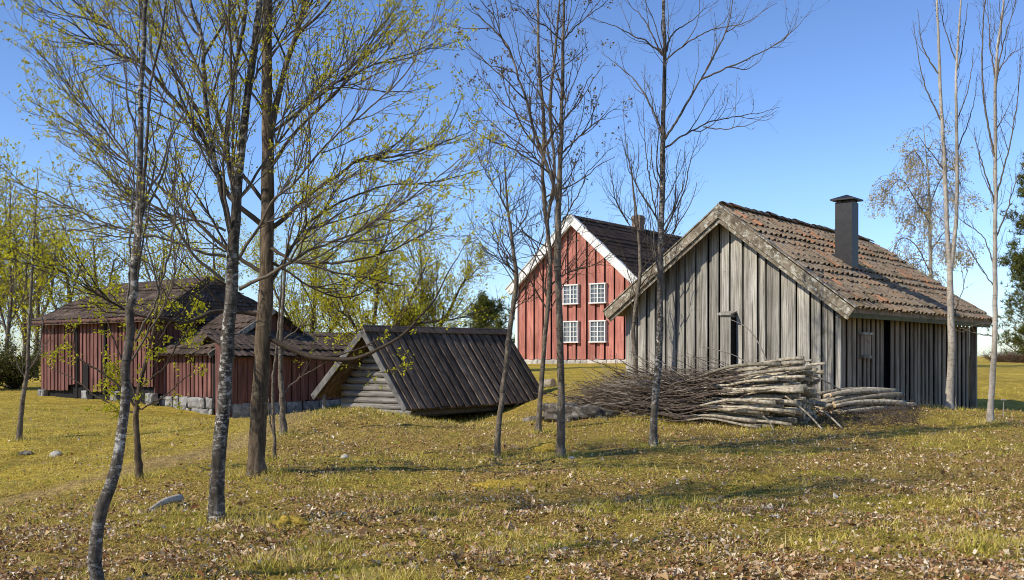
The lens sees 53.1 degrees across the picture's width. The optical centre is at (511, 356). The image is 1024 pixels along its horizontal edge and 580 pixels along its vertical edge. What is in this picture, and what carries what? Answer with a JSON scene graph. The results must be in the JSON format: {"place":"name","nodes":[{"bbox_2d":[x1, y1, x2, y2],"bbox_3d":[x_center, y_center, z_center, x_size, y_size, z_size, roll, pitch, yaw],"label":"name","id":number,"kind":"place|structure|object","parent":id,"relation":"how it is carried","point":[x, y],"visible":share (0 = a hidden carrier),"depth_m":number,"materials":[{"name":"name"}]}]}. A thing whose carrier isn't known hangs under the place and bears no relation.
{"place":"outdoors","nodes":[
{"label":"outdoors","id":0,"kind":"place"},
{"bbox_2d":[0,356,1023,579],"bbox_3d":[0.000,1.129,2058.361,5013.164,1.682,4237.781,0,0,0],"label":"ground","id":1,"kind":"structure","parent":0,"point":[1009,375],"depth_m":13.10,"materials":[{"name":"green plant"}]},
{"bbox_2d":[0,214,21,339],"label":"woodland tree","id":2,"kind":"object","parent":1,"relation":"on","point":[7,284],"visible":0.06,"depth_m":56.06,"materials":[{"name":"green plant"}]},
{"bbox_2d":[0,332,40,387],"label":"bush","id":3,"kind":"object","parent":1,"relation":"on","point":[15,347],"visible":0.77,"depth_m":41.08,"materials":[{"name":"green plant"}]},
{"bbox_2d":[0,333,40,388],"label":"bush","id":4,"kind":"object","parent":1,"relation":"on","point":[17,383],"visible":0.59,"depth_m":41.61,"materials":[{"name":"green plant"}]},
{"bbox_2d":[0,136,47,337],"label":"woodland tree","id":5,"kind":"object","parent":1,"relation":"on","point":[1,291],"visible":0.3,"depth_m":45.21,"materials":[{"name":"green plant"}]},
{"bbox_2d":[1,169,55,439],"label":"sapling","id":6,"kind":"object","parent":1,"relation":"on","point":[19,432],"visible":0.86,"depth_m":19.48,"materials":[{"name":"green plant"}]},
{"bbox_2d":[0,219,70,358],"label":"woodland tree","id":7,"kind":"object","parent":1,"relation":"on","point":[23,326],"visible":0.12,"depth_m":61.89,"materials":[{"name":"green plant"}]},
{"bbox_2d":[0,139,81,387],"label":"woodland tree","id":8,"kind":"object","parent":1,"relation":"on","point":[11,304],"visible":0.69,"depth_m":42.95,"materials":[{"name":"green plant"}]},
{"bbox_2d":[0,183,89,377],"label":"woodland tree","id":9,"kind":"object","parent":1,"relation":"on","point":[36,331],"visible":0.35,"depth_m":51.84,"materials":[{"name":"green plant"}]},
{"bbox_2d":[13,194,118,309],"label":"woodland tree","id":10,"kind":"object","parent":1,"relation":"on","point":[67,286],"visible":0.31,"depth_m":57.85,"materials":[{"name":"green plant"}]},
{"bbox_2d":[57,208,148,300],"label":"woodland tree","id":11,"kind":"object","parent":1,"relation":"on","point":[113,269],"visible":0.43,"depth_m":59.92,"materials":[{"name":"green plant"}]},
{"bbox_2d":[20,0,227,579],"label":"curved tree","id":12,"kind":"object","parent":1,"relation":"on","point":[142,203],"visible":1,"depth_m":6.63,"materials":[{"name":"grey plant"}]},
{"bbox_2d":[41,255,216,479],"bbox_3d":[-4.958,0.167,13.107,2.552,2.876,0.866,0,0,5],"label":"maple","id":13,"kind":"object","parent":1,"relation":"on","point":[136,433],"visible":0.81,"depth_m":12.99,"materials":[{"name":"green plant"}]},
{"bbox_2d":[23,276,257,405],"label":"red barn","id":14,"kind":"structure","parent":1,"relation":"on","point":[89,344],"depth_m":34.72,"materials":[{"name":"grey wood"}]},
{"bbox_2d":[115,207,204,281],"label":"woodland tree","id":15,"kind":"object","parent":1,"relation":"on","point":[162,266],"visible":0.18,"depth_m":61.92,"materials":[{"name":"green plant"}]},
{"bbox_2d":[147,494,183,512],"bbox_3d":[-3.557,1.505,10.473,0.086,0.122,0.574,0,0,15],"label":"rock","id":16,"kind":"object","parent":1,"relation":"on","point":[173,498],"visible":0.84,"depth_m":10.51,"materials":[{"name":"grey stone"}]},
{"bbox_2d":[166,215,258,293],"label":"woodland tree","id":17,"kind":"object","parent":1,"relation":"on","point":[220,266],"visible":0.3,"depth_m":55.97,"materials":[{"name":"green plant"}]},
{"bbox_2d":[153,308,304,414],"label":"barn wing","id":18,"kind":"structure","parent":1,"relation":"on","point":[196,398],"depth_m":32.16,"materials":[{"name":"red wood"}]},
{"bbox_2d":[0,0,529,476],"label":"maple tree","id":19,"kind":"object","parent":1,"relation":"on","point":[258,418],"visible":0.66,"depth_m":12.72,"materials":[{"name":"brown plant"}]},
{"bbox_2d":[0,0,543,524],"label":"alder tree","id":20,"kind":"object","parent":1,"relation":"on","point":[216,500],"visible":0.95,"depth_m":9.17,"materials":[{"name":"grey plant"}]},
{"bbox_2d":[190,329,354,418],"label":"barn wing","id":21,"kind":"structure","parent":1,"relation":"on","point":[298,397],"depth_m":31.77,"materials":[{"name":"red wood"}]},
{"bbox_2d":[268,259,289,460],"bbox_3d":[-3.266,0.091,14.513,0.452,2.928,0.194,0,0,-19],"label":"sapling","id":22,"kind":"object","parent":1,"relation":"on","point":[272,426],"visible":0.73,"depth_m":14.49,"materials":[{"name":"brown plant"}]},
{"bbox_2d":[268,515,310,530],"bbox_3d":[-2.002,1.521,9.198,0.394,0.204,0.345,0,0,-38],"label":"moss mound","id":23,"kind":"object","parent":1,"relation":"on","point":[295,520],"visible":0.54,"depth_m":9.13,"materials":[{"name":"yellow plant"}]},
{"bbox_2d":[217,173,384,332],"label":"leafy tree","id":24,"kind":"object","parent":1,"relation":"on","point":[296,311],"visible":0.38,"depth_m":40.87,"materials":[{"name":"green plant"}]},
{"bbox_2d":[273,236,337,434],"bbox_3d":[-3.743,-0.387,18.168,1.267,3.663,0.829,0,0,0],"label":"sapling","id":25,"kind":"object","parent":1,"relation":"on","point":[282,418],"visible":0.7,"depth_m":17.97,"materials":[{"name":"brown plant"}]},
{"bbox_2d":[299,199,452,352],"bbox_3d":[-4.200,-1.543,30.860,4.888,6.463,2.650,0,0,0],"label":"leafy tree","id":26,"kind":"object","parent":1,"relation":"on","point":[362,317],"visible":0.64,"depth_m":30.89,"materials":[{"name":"green plant"}]},
{"bbox_2d":[342,197,500,327],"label":"leafy tree","id":27,"kind":"object","parent":1,"relation":"on","point":[466,279],"visible":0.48,"depth_m":43.65,"materials":[{"name":"green plant"}]},
{"bbox_2d":[311,325,544,417],"bbox_3d":[-1.877,0.488,25.097,3.136,2.423,5.361,0,0,37],"label":"earth cellar","id":28,"kind":"object","parent":1,"relation":"on","point":[455,370],"visible":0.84,"depth_m":23.89,"materials":[{"name":"grey wood"}]},
{"bbox_2d":[461,289,514,342],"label":"pine tree","id":29,"kind":"object","parent":1,"relation":"on","point":[484,300],"visible":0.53,"depth_m":91.39,"materials":[{"name":"green plant"}]},
{"bbox_2d":[436,86,581,456],"bbox_3d":[-0.030,-1.224,15.383,2.250,5.650,2.005,0,0,0],"label":"slim tree","id":30,"kind":"object","parent":1,"relation":"on","point":[497,441],"visible":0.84,"depth_m":15.47,"materials":[{"name":"grey plant"}]},
{"bbox_2d":[470,479,549,491],"bbox_3d":[-0.034,1.595,12.387,1.008,0.195,0.669,0,0,0],"label":"moss mound","id":31,"kind":"object","parent":1,"relation":"on","point":[493,482],"visible":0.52,"depth_m":12.32,"materials":[{"name":"yellow plant"}]},
{"bbox_2d":[0,375,1023,579],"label":"fallen leaves","id":32,"kind":"object","parent":1,"relation":"on","point":[1002,569],"visible":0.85,"depth_m":9.14,"materials":[{"name":"brown plant"}]},
{"bbox_2d":[440,0,632,456],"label":"slim tree","id":33,"kind":"object","parent":1,"relation":"on","point":[560,438],"visible":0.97,"depth_m":14.97,"materials":[{"name":"grey plant"}]},
{"bbox_2d":[526,442,555,451],"bbox_3d":[0.529,1.450,15.830,0.552,0.240,0.534,0,0,32],"label":"moss mound","id":34,"kind":"object","parent":1,"relation":"on","point":[550,445],"visible":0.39,"depth_m":15.73,"materials":[{"name":"yellow plant"}]},
{"bbox_2d":[544,378,555,387],"bbox_3d":[1.119,0.870,32.348,0.509,0.344,0.304,0,0,40],"label":"log section","id":35,"kind":"object","parent":1,"relation":"on","point":[548,383],"visible":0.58,"depth_m":32.19,"materials":[{"name":"beige wood"}]},
{"bbox_2d":[482,0,649,433],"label":"slim tree","id":36,"kind":"object","parent":1,"relation":"on","point":[548,294],"visible":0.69,"depth_m":18.96,"materials":[{"name":"grey plant"}]},
{"bbox_2d":[523,401,620,422],"bbox_3d":[1.239,1.265,20.568,1.705,0.720,1.353,0,0,-25],"label":"rock outcrop","id":37,"kind":"object","parent":1,"relation":"on","point":[574,411],"visible":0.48,"depth_m":20.18,"materials":[{"name":"grey stone"}]},
{"bbox_2d":[505,214,681,363],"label":"red house","id":38,"kind":"structure","parent":1,"relation":"on","point":[588,298],"depth_m":57.09,"materials":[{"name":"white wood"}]},
{"bbox_2d":[562,284,579,304],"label":"window","id":39,"kind":"structure","parent":38,"relation":"in","point":[571,295],"depth_m":57.13,"materials":[{"name":"white paint"}]},
{"bbox_2d":[563,321,579,342],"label":"window","id":40,"kind":"structure","parent":38,"relation":"in","point":[571,329],"depth_m":57.13,"materials":[{"name":"white paint"}]},
{"bbox_2d":[588,283,607,303],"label":"window","id":41,"kind":"structure","parent":38,"relation":"in","point":[598,291],"depth_m":56.07,"materials":[{"name":"white paint"}]},
{"bbox_2d":[588,320,607,342],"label":"window","id":42,"kind":"structure","parent":38,"relation":"in","point":[598,328],"depth_m":56.07,"materials":[{"name":"white paint"}]},
{"bbox_2d":[594,125,694,378],"bbox_3d":[3.029,-2.385,24.081,2.365,6.346,1.427,0,0,-17],"label":"slim tree","id":43,"kind":"object","parent":1,"relation":"on","point":[635,307],"visible":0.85,"depth_m":24.17,"materials":[{"name":"brown plant"}]},
{"bbox_2d":[533,345,791,426],"bbox_3d":[3.170,0.586,21.061,5.583,1.719,3.629,0,0,30],"label":"brushwood","id":44,"kind":"object","parent":1,"relation":"on","point":[624,387],"visible":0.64,"depth_m":20.70,"materials":[{"name":"brown wood"}]},
{"bbox_2d":[621,413,760,428],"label":"stacked pole","id":45,"kind":"object","parent":1,"relation":"on","point":[741,424],"visible":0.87,"depth_m":19.23,"materials":[{"name":"grey wood"}]},
{"bbox_2d":[641,405,760,413],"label":"stacked pole","id":46,"kind":"object","parent":45,"relation":"on","point":[740,410],"visible":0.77,"depth_m":19.25,"materials":[{"name":"grey wood"}]},
{"bbox_2d":[611,400,783,407],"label":"stacked pole","id":47,"kind":"object","parent":46,"relation":"on","point":[780,405],"visible":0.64,"depth_m":19.69,"materials":[{"name":"grey wood"}]},
{"bbox_2d":[623,395,781,400],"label":"stacked pole","id":48,"kind":"object","parent":47,"relation":"on","point":[779,399],"visible":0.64,"depth_m":19.18,"materials":[{"name":"grey wood"}]},
{"bbox_2d":[673,394,776,402],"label":"stacked pole","id":49,"kind":"object","parent":48,"relation":"on","point":[761,396],"visible":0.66,"depth_m":19.37,"materials":[{"name":"grey wood"}]},
{"bbox_2d":[675,391,775,399],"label":"stacked pole","id":50,"kind":"object","parent":49,"relation":"on","point":[737,394],"visible":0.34,"depth_m":19.51,"materials":[{"name":"grey wood"}]},
{"bbox_2d":[673,373,787,398],"bbox_3d":[4.143,0.587,19.791,2.363,0.566,0.082,0,0,29],"label":"stacked pole","id":51,"kind":"object","parent":50,"relation":"on","point":[777,374],"visible":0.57,"depth_m":19.37,"materials":[{"name":"grey wood"}]},
{"bbox_2d":[689,393,800,400],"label":"stacked pole","id":52,"kind":"object","parent":47,"relation":"on","point":[790,396],"visible":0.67,"depth_m":19.00,"materials":[{"name":"grey wood"}]},
{"bbox_2d":[738,391,774,397],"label":"stacked pole","id":53,"kind":"object","parent":52,"relation":"on","point":[748,394],"visible":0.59,"depth_m":19.33,"materials":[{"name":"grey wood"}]},
{"bbox_2d":[642,384,806,397],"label":"stacked pole","id":54,"kind":"object","parent":53,"relation":"on","point":[804,386],"visible":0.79,"depth_m":19.56,"materials":[{"name":"grey plant"}]},
{"bbox_2d":[661,364,811,394],"bbox_3d":[4.216,0.454,19.435,2.882,0.604,0.115,0,0,25],"label":"stacked pole","id":55,"kind":"object","parent":54,"relation":"on","point":[803,368],"visible":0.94,"depth_m":19.12,"materials":[{"name":"grey plant"}]},
{"bbox_2d":[659,388,803,401],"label":"stacked pole","id":56,"kind":"object","parent":53,"relation":"on","point":[797,390],"visible":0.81,"depth_m":18.98,"materials":[{"name":"grey plant"}]},
{"bbox_2d":[603,386,759,394],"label":"stacked pole","id":57,"kind":"object","parent":56,"relation":"on","point":[709,388],"visible":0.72,"depth_m":19.57,"materials":[{"name":"grey plant"}]},
{"bbox_2d":[659,377,777,393],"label":"stacked pole","id":58,"kind":"object","parent":57,"relation":"on","point":[761,380],"visible":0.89,"depth_m":19.34,"materials":[{"name":"grey plant"}]},
{"bbox_2d":[660,386,802,400],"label":"stacked pole","id":59,"kind":"object","parent":56,"relation":"on","point":[767,388],"visible":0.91,"depth_m":19.07,"materials":[{"name":"grey plant"}]},
{"bbox_2d":[660,404,773,407],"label":"stacked pole","id":60,"kind":"object","parent":46,"relation":"on","point":[762,406],"visible":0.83,"depth_m":19.11,"materials":[{"name":"grey plant"}]},
{"bbox_2d":[658,406,782,415],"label":"stacked pole","id":61,"kind":"object","parent":46,"relation":"on","point":[779,410],"visible":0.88,"depth_m":19.02,"materials":[{"name":"grey plant"}]},
{"bbox_2d":[669,403,779,408],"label":"stacked pole","id":62,"kind":"object","parent":46,"relation":"on","point":[721,404],"visible":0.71,"depth_m":19.53,"materials":[{"name":"grey plant"}]},
{"bbox_2d":[640,413,758,423],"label":"stacked pole","id":63,"kind":"object","parent":1,"relation":"on","point":[706,417],"visible":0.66,"depth_m":19.61,"materials":[{"name":"grey plant"}]},
{"bbox_2d":[646,413,756,423],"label":"stacked pole","id":64,"kind":"object","parent":1,"relation":"on","point":[749,420],"visible":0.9,"depth_m":19.21,"materials":[{"name":"grey plant"}]},
{"bbox_2d":[633,408,769,427],"bbox_3d":[3.577,1.192,19.829,2.977,0.322,0.113,0,0,34],"label":"stacked pole","id":65,"kind":"object","parent":1,"relation":"on","point":[764,424],"visible":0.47,"depth_m":19.19,"materials":[{"name":"grey plant"}]},
{"bbox_2d":[658,410,758,419],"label":"stacked pole","id":66,"kind":"object","parent":65,"relation":"on","point":[728,415],"visible":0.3,"depth_m":19.55,"materials":[{"name":"grey plant"}]},
{"bbox_2d":[688,410,764,417],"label":"stacked pole","id":67,"kind":"object","parent":66,"relation":"on","point":[762,414],"visible":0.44,"depth_m":19.32,"materials":[{"name":"grey plant"}]},
{"bbox_2d":[623,401,759,414],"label":"stacked pole","id":68,"kind":"object","parent":67,"relation":"on","point":[715,410],"visible":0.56,"depth_m":19.52,"materials":[{"name":"grey plant"}]},
{"bbox_2d":[611,399,748,405],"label":"stacked pole","id":69,"kind":"object","parent":68,"relation":"on","point":[679,404],"visible":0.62,"depth_m":20.00,"materials":[{"name":"grey plant"}]},
{"bbox_2d":[634,402,802,413],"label":"stacked pole","id":70,"kind":"object","parent":67,"relation":"on","point":[799,410],"visible":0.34,"depth_m":19.02,"materials":[{"name":"grey plant"}]},
{"bbox_2d":[677,399,797,404],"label":"stacked pole","id":71,"kind":"object","parent":70,"relation":"on","point":[793,402],"visible":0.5,"depth_m":18.87,"materials":[{"name":"grey wood"}]},
{"bbox_2d":[644,398,775,410],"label":"stacked pole","id":72,"kind":"object","parent":65,"relation":"on","point":[768,402],"visible":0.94,"depth_m":19.17,"materials":[{"name":"grey wood"}]},
{"bbox_2d":[587,0,829,447],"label":"slim tree","id":73,"kind":"object","parent":1,"relation":"on","point":[660,218],"visible":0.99,"depth_m":15.97,"materials":[{"name":"grey plant"}]},
{"bbox_2d":[630,407,791,426],"bbox_3d":[3.734,1.150,19.529,3.204,0.287,0.081,0,0,30],"label":"stacked pole","id":74,"kind":"object","parent":1,"relation":"on","point":[778,422],"visible":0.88,"depth_m":18.94,"materials":[{"name":"grey wood"}]},
{"bbox_2d":[694,413,796,422],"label":"stacked pole","id":75,"kind":"object","parent":1,"relation":"on","point":[787,419],"visible":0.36,"depth_m":19.13,"materials":[{"name":"grey wood"}]},
{"bbox_2d":[603,195,992,407],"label":"grey house","id":76,"kind":"structure","parent":1,"relation":"on","point":[847,303],"depth_m":24.17,"materials":[{"name":"wood"}]},
{"bbox_2d":[785,395,823,429],"bbox_3d":[5.337,1.036,18.703,0.729,0.632,0.043,0,0,35],"label":"loose stick","id":77,"kind":"object","parent":1,"relation":"on","point":[812,418],"visible":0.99,"depth_m":18.64,"materials":[{"name":"grey wood"}]},
{"bbox_2d":[830,405,873,413],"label":"stacked pole","id":78,"kind":"object","parent":1,"relation":"on","point":[853,407],"visible":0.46,"depth_m":21.23,"materials":[{"name":"grey wood"}]},
{"bbox_2d":[826,403,887,407],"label":"stacked pole","id":79,"kind":"object","parent":78,"relation":"on","point":[828,405],"visible":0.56,"depth_m":21.35,"materials":[{"name":"grey wood"}]},
{"bbox_2d":[823,394,870,403],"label":"stacked pole","id":80,"kind":"object","parent":79,"relation":"on","point":[843,397],"visible":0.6,"depth_m":21.22,"materials":[{"name":"grey wood"}]},
{"bbox_2d":[786,389,932,428],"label":"twig litter","id":81,"kind":"object","parent":1,"relation":"on","point":[889,413],"visible":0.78,"depth_m":19.92,"materials":[{"name":"wood"}]},
{"bbox_2d":[839,405,905,414],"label":"stacked pole","id":82,"kind":"object","parent":1,"relation":"on","point":[869,408],"visible":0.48,"depth_m":21.21,"materials":[{"name":"grey wood"}]},
{"bbox_2d":[833,399,906,407],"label":"stacked pole","id":83,"kind":"object","parent":82,"relation":"on","point":[882,401],"visible":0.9,"depth_m":21.34,"materials":[{"name":"grey wood"}]},
{"bbox_2d":[832,392,904,404],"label":"stacked pole","id":84,"kind":"object","parent":83,"relation":"on","point":[888,395],"visible":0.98,"depth_m":21.39,"materials":[{"name":"grey wood"}]},
{"bbox_2d":[829,388,898,396],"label":"stacked pole","id":85,"kind":"object","parent":84,"relation":"on","point":[867,391],"visible":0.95,"depth_m":21.36,"materials":[{"name":"grey wood"}]},
{"bbox_2d":[861,112,992,284],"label":"weeping birch","id":86,"kind":"object","parent":1,"relation":"on","point":[928,213],"visible":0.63,"depth_m":51.75,"materials":[{"name":"grey plant"}]},
{"bbox_2d":[910,0,979,409],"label":"pale tree","id":87,"kind":"object","parent":1,"relation":"on","point":[949,390],"visible":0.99,"depth_m":22.96,"materials":[{"name":"beige plant"}]},
{"bbox_2d":[944,0,1023,421],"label":"pale tree","id":88,"kind":"object","parent":1,"relation":"on","point":[993,362],"visible":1,"depth_m":19.97,"materials":[{"name":"beige plant"}]},
{"bbox_2d":[977,346,1021,361],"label":"hedge bush","id":89,"kind":"object","parent":1,"relation":"on","point":[998,359],"visible":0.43,"depth_m":65.86,"materials":[{"name":"plant"}]},
{"bbox_2d":[981,151,1023,357],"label":"pine tree","id":90,"kind":"object","parent":1,"relation":"on","point":[1015,259],"visible":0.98,"depth_m":38.24,"materials":[{"name":"green plant"}]},
{"bbox_2d":[998,348,1023,362],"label":"hedge bush","id":91,"kind":"object","parent":1,"relation":"on","point":[1019,358],"visible":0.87,"depth_m":64.00,"materials":[{"name":"plant"}]},
{"bbox_2d":[0,0,1023,355],"label":"sky","id":92,"kind":"structure","parent":0,"point":[847,86],"materials":[{"name":"blue"}]},
{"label":"stacked pole","id":93,"kind":"object","parent":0,"visible":0},
{"bbox_2d":[672,382,800,394],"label":"stacked pole","id":94,"kind":"object","parent":93,"relation":"on","point":[794,383],"visible":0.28,"depth_m":19.15,"materials":[{"name":"grey wood"}]},
{"bbox_2d":[642,376,754,392],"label":"stacked pole","id":95,"kind":"object","parent":94,"relation":"on","point":[702,386],"visible":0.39,"depth_m":20.07,"materials":[{"name":"grey wood"}]},
{"bbox_2d":[649,375,805,390],"bbox_3d":[4.042,0.524,19.733,3.246,0.361,0.099,0,0,34],"label":"stacked pole","id":96,"kind":"object","parent":95,"relation":"on","point":[797,376],"visible":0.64,"depth_m":19.23,"materials":[{"name":"grey wood"}]},
{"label":"stacked pole","id":97,"kind":"object","parent":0,"visible":0},
{"bbox_2d":[694,378,796,392],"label":"stacked pole","id":98,"kind":"object","parent":97,"relation":"on","point":[779,382],"visible":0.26,"depth_m":19.58,"materials":[{"name":"grey wood"}]},
{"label":"stacked pole","id":99,"kind":"object","parent":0,"visible":0},
{"bbox_2d":[796,370,814,375],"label":"stacked pole","id":100,"kind":"object","parent":99,"relation":"on","point":[811,372],"visible":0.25,"depth_m":19.26,"materials":[{"name":"grey wood"}]},
{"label":"stacked pole","id":101,"kind":"object","parent":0,"visible":0},
{"bbox_2d":[664,367,774,387],"bbox_3d":[4.071,0.372,20.192,3.233,0.526,0.096,0,0,24],"label":"stacked pole","id":102,"kind":"object","parent":101,"relation":"on","point":[723,373],"visible":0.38,"depth_m":20.08,"materials":[{"name":"grey wood"}]},
{"bbox_2d":[625,362,780,383],"bbox_3d":[3.578,0.333,20.063,3.339,0.454,0.104,0,0,29],"label":"stacked pole","id":103,"kind":"object","parent":102,"relation":"on","point":[776,364],"visible":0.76,"depth_m":19.61,"materials":[{"name":"grey wood"}]},
{"bbox_2d":[672,360,805,380],"bbox_3d":[4.129,0.318,20.077,3.369,0.490,0.113,0,0,38],"label":"stacked pole","id":104,"kind":"object","parent":102,"relation":"on","point":[786,363],"visible":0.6,"depth_m":19.53,"materials":[{"name":"grey wood"}]},
{"bbox_2d":[706,356,804,376],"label":"stacked pole","id":105,"kind":"object","parent":102,"relation":"on","point":[790,358],"visible":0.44,"depth_m":19.38,"materials":[{"name":"grey wood"}]},
{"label":"stacked pole","id":106,"kind":"object","parent":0,"visible":0},
{"bbox_2d":[819,396,890,400],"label":"stacked pole","id":107,"kind":"object","parent":106,"relation":"on","point":[834,398],"visible":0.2,"depth_m":21.31,"materials":[{"name":"grey wood"}]},
{"bbox_2d":[817,387,861,395],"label":"stacked pole","id":108,"kind":"object","parent":107,"relation":"on","point":[821,393],"visible":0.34,"depth_m":21.45,"materials":[{"name":"grey wood"}]},
{"bbox_2d":[823,387,883,396],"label":"stacked pole","id":109,"kind":"object","parent":107,"relation":"on","point":[826,395],"visible":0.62,"depth_m":21.46,"materials":[{"name":"grey wood"}]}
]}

